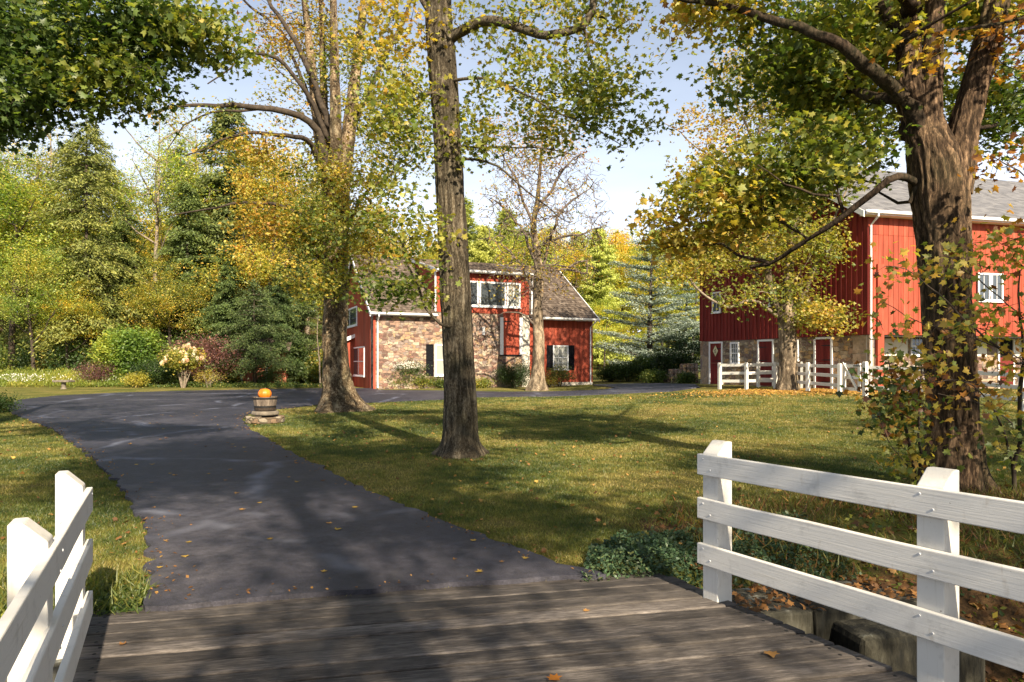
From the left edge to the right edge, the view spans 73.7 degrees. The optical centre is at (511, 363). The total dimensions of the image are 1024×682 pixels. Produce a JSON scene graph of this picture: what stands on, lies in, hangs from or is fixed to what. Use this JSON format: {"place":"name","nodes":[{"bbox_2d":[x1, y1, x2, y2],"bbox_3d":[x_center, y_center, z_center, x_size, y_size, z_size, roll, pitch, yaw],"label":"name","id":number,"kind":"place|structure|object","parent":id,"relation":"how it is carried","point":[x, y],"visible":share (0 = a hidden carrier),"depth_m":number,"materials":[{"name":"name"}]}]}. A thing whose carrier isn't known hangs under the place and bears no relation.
{"place":"outdoors","nodes":[
{"label":"outdoors","id":0,"kind":"place"},
{"bbox_2d":[10,383,699,611],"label":"driveway","id":1,"kind":"structure","parent":0,"point":[370,546],"depth_m":7.29,"materials":[{"name":"asphalt"}]},
{"bbox_2d":[1,406,609,599],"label":"edge debris","id":2,"kind":"object","parent":1,"relation":"on","point":[187,576],"visible":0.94,"depth_m":6.75,"materials":[{"name":"brown plant"}]},
{"bbox_2d":[0,388,1023,605],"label":"grass","id":3,"kind":"structure","parent":0,"point":[275,427],"depth_m":11.98,"materials":[{"name":"plant"}]},
{"bbox_2d":[0,314,1023,681],"bbox_3d":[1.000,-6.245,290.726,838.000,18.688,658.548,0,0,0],"label":"ground","id":4,"kind":"structure","parent":0,"point":[998,670],"depth_m":9.77,"materials":[{"name":"plant"}]},
{"bbox_2d":[0,390,26,412],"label":"shrub","id":5,"kind":"object","parent":4,"relation":"on","point":[6,404],"visible":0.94,"depth_m":21.88,"materials":[{"name":"green plant"}]},
{"bbox_2d":[0,147,42,287],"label":"broadleaf tree","id":6,"kind":"object","parent":4,"relation":"on","point":[6,240],"visible":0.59,"depth_m":49.38,"materials":[{"name":"green plant"}]},
{"bbox_2d":[0,149,91,370],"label":"broadleaf tree","id":7,"kind":"object","parent":4,"relation":"on","point":[17,233],"visible":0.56,"depth_m":49.47,"materials":[{"name":"green plant"}]},
{"bbox_2d":[0,235,95,383],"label":"broadleaf tree","id":8,"kind":"object","parent":4,"relation":"on","point":[23,269],"visible":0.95,"depth_m":46.42,"materials":[{"name":"green plant"}]},
{"bbox_2d":[2,120,97,205],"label":"broadleaf tree","id":9,"kind":"object","parent":4,"relation":"on","point":[47,157],"visible":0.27,"depth_m":70.03,"materials":[{"name":"green plant"}]},
{"bbox_2d":[0,180,103,370],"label":"conifer tree","id":10,"kind":"object","parent":4,"relation":"on","point":[24,317],"visible":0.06,"depth_m":57.21,"materials":[{"name":"green plant"}]},
{"bbox_2d":[0,133,115,349],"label":"conifer tree","id":11,"kind":"object","parent":4,"relation":"on","point":[50,178],"visible":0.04,"depth_m":61.46,"materials":[{"name":"green plant"}]},
{"bbox_2d":[0,178,118,371],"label":"broadleaf tree","id":12,"kind":"object","parent":4,"relation":"on","point":[43,203],"visible":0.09,"depth_m":54.43,"materials":[{"name":"green plant"}]},
{"bbox_2d":[28,276,113,368],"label":"broadleaf tree","id":13,"kind":"object","parent":4,"relation":"on","point":[93,309],"visible":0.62,"depth_m":47.65,"materials":[{"name":"green plant"}]},
{"bbox_2d":[0,367,148,386],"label":"flower bed","id":14,"kind":"object","parent":4,"relation":"on","point":[56,373],"visible":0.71,"depth_m":41.75,"materials":[{"name":"green plant"}]},
{"bbox_2d":[5,114,156,379],"bbox_3d":[-31.201,-8.208,49.988,10.997,20.000,10.399,0,0,-28],"label":"conifer tree","id":15,"kind":"object","parent":4,"relation":"on","point":[102,272],"visible":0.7,"depth_m":49.27,"materials":[{"name":"green plant"}]},
{"bbox_2d":[0,560,162,617],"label":"bridge grass","id":16,"kind":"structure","parent":4,"relation":"on","point":[104,578],"depth_m":4.72,"materials":[{"name":"plant"}]},
{"bbox_2d":[18,132,148,338],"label":"conifer tree","id":17,"kind":"object","parent":4,"relation":"on","point":[101,152],"visible":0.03,"depth_m":66.63,"materials":[{"name":"green plant"}]},
{"bbox_2d":[71,357,118,386],"bbox_3d":[-25.551,0.534,41.942,2.768,1.982,2.787,0,0,-39],"label":"smoke bush","id":18,"kind":"object","parent":4,"relation":"on","point":[100,373],"visible":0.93,"depth_m":41.72,"materials":[{"name":"brown plant"}]},
{"bbox_2d":[52,180,170,290],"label":"broadleaf tree","id":19,"kind":"object","parent":4,"relation":"on","point":[149,227],"visible":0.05,"depth_m":66.56,"materials":[{"name":"green plant"}]},
{"bbox_2d":[81,196,161,339],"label":"conifer tree","id":20,"kind":"object","parent":4,"relation":"on","point":[124,226],"visible":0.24,"depth_m":59.75,"materials":[{"name":"green plant"}]},
{"bbox_2d":[82,182,173,276],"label":"broadleaf tree","id":21,"kind":"object","parent":4,"relation":"on","point":[138,225],"visible":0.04,"depth_m":68.50,"materials":[{"name":"green plant"}]},
{"bbox_2d":[86,322,173,382],"bbox_3d":[-24.308,-0.365,43.542,5.494,4.598,4.714,0,0,0],"label":"round shrub","id":22,"kind":"object","parent":4,"relation":"on","point":[121,347],"visible":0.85,"depth_m":42.43,"materials":[{"name":"green plant"}]},
{"bbox_2d":[100,245,161,383],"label":"conifer tree","id":23,"kind":"object","parent":4,"relation":"on","point":[127,263],"visible":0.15,"depth_m":50.51,"materials":[{"name":"green plant"}]},
{"bbox_2d":[118,370,150,387],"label":"shrub","id":24,"kind":"object","parent":4,"relation":"on","point":[138,379],"visible":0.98,"depth_m":40.22,"materials":[{"name":"yellow plant"}]},
{"bbox_2d":[0,0,275,161],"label":"maple tree","id":25,"kind":"object","parent":4,"relation":"on","point":[46,62],"visible":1,"depth_m":8.16,"materials":[{"name":"green plant"}]},
{"bbox_2d":[99,212,197,339],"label":"broadleaf tree","id":26,"kind":"object","parent":4,"relation":"on","point":[164,257],"visible":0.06,"depth_m":65.12,"materials":[{"name":"green plant"}]},
{"bbox_2d":[122,354,189,386],"bbox_3d":[-21.726,0.519,41.846,3.982,2.538,3.259,0,0,0],"label":"round shrub","id":27,"kind":"object","parent":4,"relation":"on","point":[155,371],"visible":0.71,"depth_m":41.39,"materials":[{"name":"green plant"}]},
{"bbox_2d":[95,102,227,342],"bbox_3d":[-27.586,-9.554,54.635,10.166,22.738,11.743,0,0,-23],"label":"broadleaf tree","id":28,"kind":"object","parent":4,"relation":"on","point":[158,179],"visible":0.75,"depth_m":54.09,"materials":[{"name":"green plant"}]},
{"bbox_2d":[0,330,322,383],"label":"undergrowth","id":29,"kind":"object","parent":4,"relation":"on","point":[22,357],"visible":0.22,"depth_m":48.88,"materials":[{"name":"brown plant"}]},
{"bbox_2d":[111,255,220,382],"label":"broadleaf tree","id":30,"kind":"object","parent":4,"relation":"on","point":[156,298],"visible":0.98,"depth_m":48.91,"materials":[{"name":"green plant"}]},
{"bbox_2d":[130,138,204,337],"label":"conifer tree","id":31,"kind":"object","parent":4,"relation":"on","point":[180,161],"visible":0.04,"depth_m":69.63,"materials":[{"name":"green plant"}]},
{"bbox_2d":[131,114,217,216],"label":"broadleaf tree","id":32,"kind":"object","parent":4,"relation":"on","point":[187,136],"visible":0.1,"depth_m":73.33,"materials":[{"name":"green plant"}]},
{"bbox_2d":[155,343,210,387],"bbox_3d":[-19.352,0.153,40.067,2.680,2.747,2.669,0,0,-38],"label":"hydrangea","id":33,"kind":"object","parent":4,"relation":"on","point":[174,358],"visible":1,"depth_m":39.63,"materials":[{"name":"beige plant"}]},
{"bbox_2d":[134,180,235,382],"bbox_3d":[-25.143,-6.100,53.138,8.149,16.586,8.111,0,0,-29],"label":"conifer tree","id":34,"kind":"object","parent":4,"relation":"on","point":[181,249],"visible":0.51,"depth_m":52.48,"materials":[{"name":"green plant"}]},
{"bbox_2d":[157,331,249,384],"bbox_3d":[-19.747,-0.206,43.559,5.695,3.854,4.068,0,0,0],"label":"smoke bush","id":35,"kind":"object","parent":4,"relation":"on","point":[213,354],"visible":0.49,"depth_m":43.22,"materials":[{"name":"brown plant"}]},
{"bbox_2d":[157,98,279,341],"bbox_3d":[-23.634,-9.897,56.789,12.166,24.878,12.224,0,0,42],"label":"conifer tree","id":36,"kind":"object","parent":4,"relation":"on","point":[217,232],"visible":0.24,"depth_m":55.91,"materials":[{"name":"green plant"}]},
{"bbox_2d":[195,241,257,384],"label":"conifer tree","id":37,"kind":"object","parent":4,"relation":"on","point":[224,308],"visible":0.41,"depth_m":48.42,"materials":[{"name":"green plant"}]},
{"bbox_2d":[149,381,321,387],"bbox_3d":[-16.037,1.227,41.101,12.584,0.434,1.886,0,0,0],"label":"bed edging","id":38,"kind":"object","parent":4,"relation":"on","point":[247,384],"visible":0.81,"depth_m":40.58,"materials":[{"name":"green plant"}]},
{"bbox_2d":[199,279,296,383],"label":"conifer tree","id":39,"kind":"object","parent":4,"relation":"on","point":[254,327],"visible":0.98,"depth_m":44.34,"materials":[{"name":"green plant"}]},
{"bbox_2d":[181,139,318,332],"bbox_3d":[-17.930,-7.161,49.376,10.132,17.951,10.135,0,0,9],"label":"broadleaf tree","id":40,"kind":"object","parent":4,"relation":"on","point":[259,193],"visible":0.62,"depth_m":48.21,"materials":[{"name":"yellow plant"}]},
{"bbox_2d":[233,333,295,383],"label":"brick shed","id":41,"kind":"structure","parent":4,"relation":"on","point":[249,375],"depth_m":47.89,"materials":[{"name":"brown brick"}]},
{"bbox_2d":[245,410,284,423],"bbox_3d":[-6.736,1.466,18.625,1.000,0.365,1.019,0,0,0],"label":"stone pedestal","id":42,"kind":"object","parent":4,"relation":"on","point":[264,417],"visible":0.94,"depth_m":18.30,"materials":[{"name":"stone"}]},
{"bbox_2d":[252,396,277,410],"bbox_3d":[-6.736,1.092,18.625,0.660,0.380,0.660,0,0,0],"label":"barrel planter","id":43,"kind":"object","parent":42,"relation":"on","point":[264,403],"visible":0.98,"depth_m":18.38,"materials":[{"name":"brown wood"}]},
{"bbox_2d":[249,263,309,383],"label":"conifer tree","id":44,"kind":"object","parent":4,"relation":"on","point":[280,299],"visible":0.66,"depth_m":48.00,"materials":[{"name":"green plant"}]},
{"bbox_2d":[130,0,433,413],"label":"maple tree","id":45,"kind":"object","parent":4,"relation":"on","point":[333,158],"visible":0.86,"depth_m":22.09,"materials":[{"name":"yellow plant"}]},
{"bbox_2d":[229,187,353,332],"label":"broadleaf tree","id":46,"kind":"object","parent":4,"relation":"on","point":[315,259],"visible":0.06,"depth_m":50.43,"materials":[{"name":"yellow plant"}]},
{"bbox_2d":[263,246,321,382],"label":"conifer tree","id":47,"kind":"object","parent":4,"relation":"on","point":[303,312],"visible":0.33,"depth_m":49.52,"materials":[{"name":"green plant"}]},
{"bbox_2d":[389,358,429,385],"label":"flowering shrub","id":48,"kind":"object","parent":4,"relation":"on","point":[411,367],"visible":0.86,"depth_m":38.27,"materials":[{"name":"white plant"}]},
{"bbox_2d":[312,254,599,388],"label":"house","id":49,"kind":"structure","parent":4,"relation":"on","point":[378,343],"depth_m":40.68,"materials":[{"name":"stone"}]},
{"bbox_2d":[353,346,364,376],"bbox_3d":[-9.328,-0.124,41.358,0.090,1.807,3.589,0,0,-24],"label":"window","id":50,"kind":"structure","parent":49,"relation":"in","point":[359,352],"depth_m":41.10,"materials":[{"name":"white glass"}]},
{"bbox_2d":[434,344,443,376],"bbox_3d":[-4.015,-0.188,39.257,0.955,1.857,0.090,0,0,-24],"label":"window","id":51,"kind":"structure","parent":49,"relation":"in","point":[438,353],"depth_m":39.20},
{"bbox_2d":[553,345,568,370],"bbox_3d":[3.049,-0.365,42.606,1.141,1.571,0.090,0,0,-24],"label":"window","id":52,"kind":"structure","parent":49,"relation":"in","point":[560,352],"depth_m":42.63,"materials":[{"name":"glass"}]},
{"bbox_2d":[434,192,478,259],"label":"conifer tree","id":53,"kind":"object","parent":4,"relation":"on","point":[471,231],"visible":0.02,"depth_m":95.08,"materials":[{"name":"green plant"}]},
{"bbox_2d":[5,578,916,681],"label":"stone abutment","id":54,"kind":"object","parent":4,"relation":"on","point":[818,622],"visible":0.12,"depth_m":4.76,"materials":[{"name":"stone"}]},
{"bbox_2d":[73,571,916,681],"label":"plank bridge","id":55,"kind":"structure","parent":54,"relation":"on","point":[655,627],"depth_m":3.99,"materials":[{"name":"grey wood"}]},
{"bbox_2d":[0,470,92,681],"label":"rail fence","id":56,"kind":"object","parent":55,"relation":"on","point":[39,636],"visible":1,"depth_m":2.75,"materials":[{"name":"white paint"}]},
{"bbox_2d":[697,440,1023,681],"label":"rail fence","id":57,"kind":"object","parent":55,"relation":"on","point":[938,503],"visible":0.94,"depth_m":3.56,"materials":[{"name":"white paint"}]},
{"bbox_2d":[698,573,916,611],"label":"wall leaves","id":58,"kind":"object","parent":54,"relation":"on","point":[874,585],"visible":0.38,"depth_m":5.04,"materials":[{"name":"brown plant"}]},
{"bbox_2d":[468,222,499,262],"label":"conifer tree","id":59,"kind":"object","parent":4,"relation":"on","point":[481,249],"visible":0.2,"depth_m":83.22,"materials":[{"name":"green plant"}]},
{"bbox_2d":[309,0,693,459],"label":"maple tree","id":60,"kind":"object","parent":4,"relation":"on","point":[460,438],"visible":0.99,"depth_m":11.64,"materials":[{"name":"green plant"}]},
{"bbox_2d":[490,230,530,264],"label":"broadleaf tree","id":61,"kind":"object","parent":4,"relation":"on","point":[504,243],"visible":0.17,"depth_m":90.29,"materials":[{"name":"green plant"}]},
{"bbox_2d":[491,205,531,265],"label":"conifer tree","id":62,"kind":"object","parent":4,"relation":"on","point":[501,218],"visible":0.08,"depth_m":106.40,"materials":[{"name":"green plant"}]},
{"bbox_2d":[0,394,1023,569],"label":"lawn leaves","id":63,"kind":"object","parent":4,"relation":"on","point":[386,451],"visible":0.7,"depth_m":11.63,"materials":[{"name":"orange plant"}]},
{"bbox_2d":[492,356,531,387],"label":"boxwood","id":64,"kind":"object","parent":4,"relation":"on","point":[511,375],"visible":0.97,"depth_m":39.96,"materials":[{"name":"green plant"}]},
{"bbox_2d":[468,99,614,390],"bbox_3d":[1.305,-6.065,36.105,8.416,15.384,7.241,0,0,0],"label":"bare tree","id":65,"kind":"object","parent":4,"relation":"on","point":[537,381],"visible":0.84,"depth_m":35.90,"materials":[{"name":"grey twig bark"},{"name":"pale bark"}]},
{"bbox_2d":[545,363,577,386],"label":"azalea","id":66,"kind":"object","parent":4,"relation":"on","point":[561,373],"visible":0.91,"depth_m":41.30,"materials":[{"name":"green plant"}]},
{"bbox_2d":[548,246,595,307],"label":"broadleaf tree","id":67,"kind":"object","parent":4,"relation":"on","point":[571,272],"visible":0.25,"depth_m":81.49,"materials":[{"name":"plant"}]},
{"bbox_2d":[557,227,617,356],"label":"conifer tree","id":68,"kind":"object","parent":4,"relation":"on","point":[580,244],"visible":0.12,"depth_m":94.14,"materials":[{"name":"green plant"}]},
{"bbox_2d":[576,226,635,369],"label":"conifer tree","id":69,"kind":"object","parent":4,"relation":"on","point":[603,257],"visible":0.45,"depth_m":77.12,"materials":[{"name":"green plant"}]},
{"bbox_2d":[590,298,624,368],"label":"broadleaf tree","id":70,"kind":"object","parent":4,"relation":"on","point":[602,337],"visible":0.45,"depth_m":63.87,"materials":[{"name":"yellow plant"}]},
{"bbox_2d":[584,227,646,364],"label":"broadleaf tree","id":71,"kind":"object","parent":4,"relation":"on","point":[624,237],"visible":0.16,"depth_m":92.03,"materials":[{"name":"yellow plant"}]},
{"bbox_2d":[603,359,648,381],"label":"evergreen shrub","id":72,"kind":"object","parent":4,"relation":"on","point":[620,371],"visible":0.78,"depth_m":45.19,"materials":[{"name":"green plant"}]},
{"bbox_2d":[595,242,657,361],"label":"broadleaf tree","id":73,"kind":"object","parent":4,"relation":"on","point":[621,270],"visible":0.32,"depth_m":84.70,"materials":[{"name":"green plant"}]},
{"bbox_2d":[617,308,660,353],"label":"broadleaf tree","id":74,"kind":"object","parent":4,"relation":"on","point":[629,328],"visible":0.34,"depth_m":61.75,"materials":[{"name":"yellow plant"}]},
{"bbox_2d":[623,348,667,377],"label":"evergreen shrub","id":75,"kind":"object","parent":4,"relation":"on","point":[641,361],"visible":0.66,"depth_m":44.57,"materials":[{"name":"green plant"}]},
{"bbox_2d":[593,238,699,368],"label":"blue cedar tree","id":76,"kind":"object","parent":4,"relation":"on","point":[648,340],"visible":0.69,"depth_m":48.52,"materials":[{"name":"green plant"}]},
{"bbox_2d":[639,368,669,382],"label":"evergreen shrub","id":77,"kind":"object","parent":4,"relation":"on","point":[652,376],"visible":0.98,"depth_m":40.69,"materials":[{"name":"green plant"}]},
{"bbox_2d":[626,229,687,361],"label":"conifer tree","id":78,"kind":"object","parent":4,"relation":"on","point":[650,233],"visible":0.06,"depth_m":91.96,"materials":[{"name":"green plant"}]},
{"bbox_2d":[628,251,699,350],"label":"broadleaf tree","id":79,"kind":"object","parent":4,"relation":"on","point":[664,313],"visible":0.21,"depth_m":79.51,"materials":[{"name":"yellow plant"}]},
{"bbox_2d":[633,281,699,371],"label":"blue cedar tree","id":80,"kind":"object","parent":4,"relation":"on","point":[687,300],"visible":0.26,"depth_m":52.80,"materials":[{"name":"green plant"}]},
{"bbox_2d":[645,346,695,373],"bbox_3d":[10.244,0.030,44.056,3.380,2.358,2.627,0,0,0],"label":"evergreen shrub","id":81,"kind":"object","parent":4,"relation":"on","point":[661,361],"visible":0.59,"depth_m":43.68,"materials":[{"name":"green plant"}]},
{"bbox_2d":[649,253,699,363],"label":"broadleaf tree","id":82,"kind":"object","parent":4,"relation":"on","point":[697,303],"visible":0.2,"depth_m":73.72,"materials":[{"name":"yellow plant"}]},
{"bbox_2d":[659,363,698,382],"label":"dry stone wall","id":83,"kind":"structure","parent":4,"relation":"on","point":[688,367],"depth_m":40.01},
{"bbox_2d":[660,323,699,374],"bbox_3d":[11.432,-0.683,43.427,4.147,3.787,3.211,0,0,0],"label":"evergreen shrub","id":84,"kind":"object","parent":4,"relation":"on","point":[695,349],"visible":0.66,"depth_m":43.19,"materials":[{"name":"green plant"}]},
{"bbox_2d":[581,510,861,588],"bbox_3d":[1.807,2.037,5.899,2.636,1.224,2.041,0,0,0],"label":"ground ivy","id":85,"kind":"object","parent":4,"relation":"on","point":[654,540],"visible":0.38,"depth_m":5.78,"materials":[{"name":"green plant"}]},
{"bbox_2d":[639,27,902,389],"bbox_3d":[10.956,-6.255,29.457,11.693,15.201,6.770,0,0,0],"label":"maple tree","id":86,"kind":"object","parent":4,"relation":"on","point":[786,310],"visible":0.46,"depth_m":28.48,"materials":[{"name":"yellow plant"}]},
{"bbox_2d":[718,362,841,391],"bbox_3d":[11.630,0.651,28.971,1.619,1.475,6.128,0,0,-30],"label":"paddock fence","id":87,"kind":"object","parent":4,"relation":"on","point":[807,373],"visible":0.86,"depth_m":30.24,"materials":[{"name":"white paint"}]},
{"bbox_2d":[560,0,1023,495],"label":"maple tree","id":88,"kind":"object","parent":4,"relation":"on","point":[835,60],"visible":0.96,"depth_m":8.95,"materials":[{"name":"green plant"}]},
{"bbox_2d":[617,388,1016,398],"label":"paddock leaves","id":89,"kind":"object","parent":4,"relation":"on","point":[764,391],"visible":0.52,"depth_m":27.67,"materials":[{"name":"yellow plant"}]},
{"bbox_2d":[636,481,1023,681],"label":"leaf litter","id":90,"kind":"object","parent":4,"relation":"on","point":[972,601],"visible":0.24,"depth_m":6.42,"materials":[{"name":"plant"}]},
{"bbox_2d":[653,481,1023,606],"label":"bank grass","id":91,"kind":"structure","parent":4,"relation":"on","point":[840,519],"depth_m":7.05,"materials":[{"name":"plant"}]},
{"bbox_2d":[661,479,1023,601],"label":"russet undergrowth","id":92,"kind":"object","parent":4,"relation":"on","point":[873,511],"visible":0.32,"depth_m":7.10,"materials":[{"name":"brown plant"}]},
{"bbox_2d":[665,510,1023,681],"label":"bank weeds","id":93,"kind":"object","parent":4,"relation":"on","point":[995,614],"visible":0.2,"depth_m":6.33,"materials":[{"name":"green plant"}]},
{"bbox_2d":[697,163,1023,390],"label":"barn","id":94,"kind":"structure","parent":4,"relation":"on","point":[883,223],"depth_m":29.74,"materials":[{"name":"red painted wood"},{"name":"stone"},{"name":"grey slate"}]},
{"bbox_2d":[710,343,720,383],"bbox_3d":[10.733,-0.003,35.921,0.100,2.125,0.842,0,0,-26],"label":"door","id":95,"kind":"structure","parent":94,"relation":"in","point":[715,349],"depth_m":36.03,"materials":[{"name":"red wood"}]},
{"bbox_2d":[759,341,771,385],"bbox_3d":[12.229,-0.007,32.906,0.060,2.135,0.850,0,0,-26],"label":"door","id":96,"kind":"structure","parent":94,"relation":"in","point":[765,348],"depth_m":32.90,"materials":[{"name":"red wood"}]},
{"bbox_2d":[816,339,829,387],"bbox_3d":[13.672,-0.007,29.956,0.060,2.135,0.797,0,0,-26],"label":"door","id":97,"kind":"structure","parent":94,"relation":"in","point":[822,345],"depth_m":29.99,"materials":[{"name":"red wood"}]},
{"bbox_2d":[977,273,991,301],"bbox_3d":[20.340,-3.283,29.392,0.717,1.263,0.090,0,0,-14],"label":"window","id":98,"kind":"structure","parent":94,"relation":"in","point":[986,278],"depth_m":29.43,"materials":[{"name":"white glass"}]},
{"bbox_2d":[991,273,1003,302],"bbox_3d":[21.016,-3.283,29.561,0.717,1.263,0.090,0,0,-14],"label":"window","id":99,"kind":"structure","parent":94,"relation":"in","point":[995,278],"depth_m":29.59,"materials":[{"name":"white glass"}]},
{"bbox_2d":[834,328,979,484],"bbox_3d":[4.593,0.630,8.128,1.425,2.180,1.331,0,0,19],"label":"maple sapling","id":100,"kind":"object","parent":4,"relation":"on","point":[899,396],"visible":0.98,"depth_m":7.96,"materials":[{"name":"green plant"}]},
{"bbox_2d":[831,594,984,681],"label":"stone block","id":101,"kind":"structure","parent":4,"relation":"on","point":[895,649],"depth_m":4.54,"materials":[{"name":"stone"}]},
{"bbox_2d":[851,203,1023,490],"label":"maple sapling","id":102,"kind":"object","parent":4,"relation":"on","point":[996,329],"visible":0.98,"depth_m":7.78,"materials":[{"name":"green plant"}]},
{"bbox_2d":[862,361,1023,410],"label":"paddock fence","id":103,"kind":"object","parent":4,"relation":"on","point":[867,367],"visible":0.16,"depth_m":21.62,"materials":[{"name":"white paint"}]},
{"bbox_2d":[843,362,861,391],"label":"paddock gate","id":104,"kind":"structure","parent":103,"relation":"attached to","point":[849,376],"depth_m":25.89,"materials":[{"name":"white paint"}]},
{"bbox_2d":[957,132,1023,259],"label":"oak branch tree","id":105,"kind":"object","parent":4,"relation":"on","point":[977,156],"visible":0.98,"depth_m":7.83,"materials":[{"name":"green plant"}]},
{"bbox_2d":[0,0,1023,331],"label":"sky","id":106,"kind":"structure","parent":0,"point":[621,185],"materials":[{"name":"blue"}]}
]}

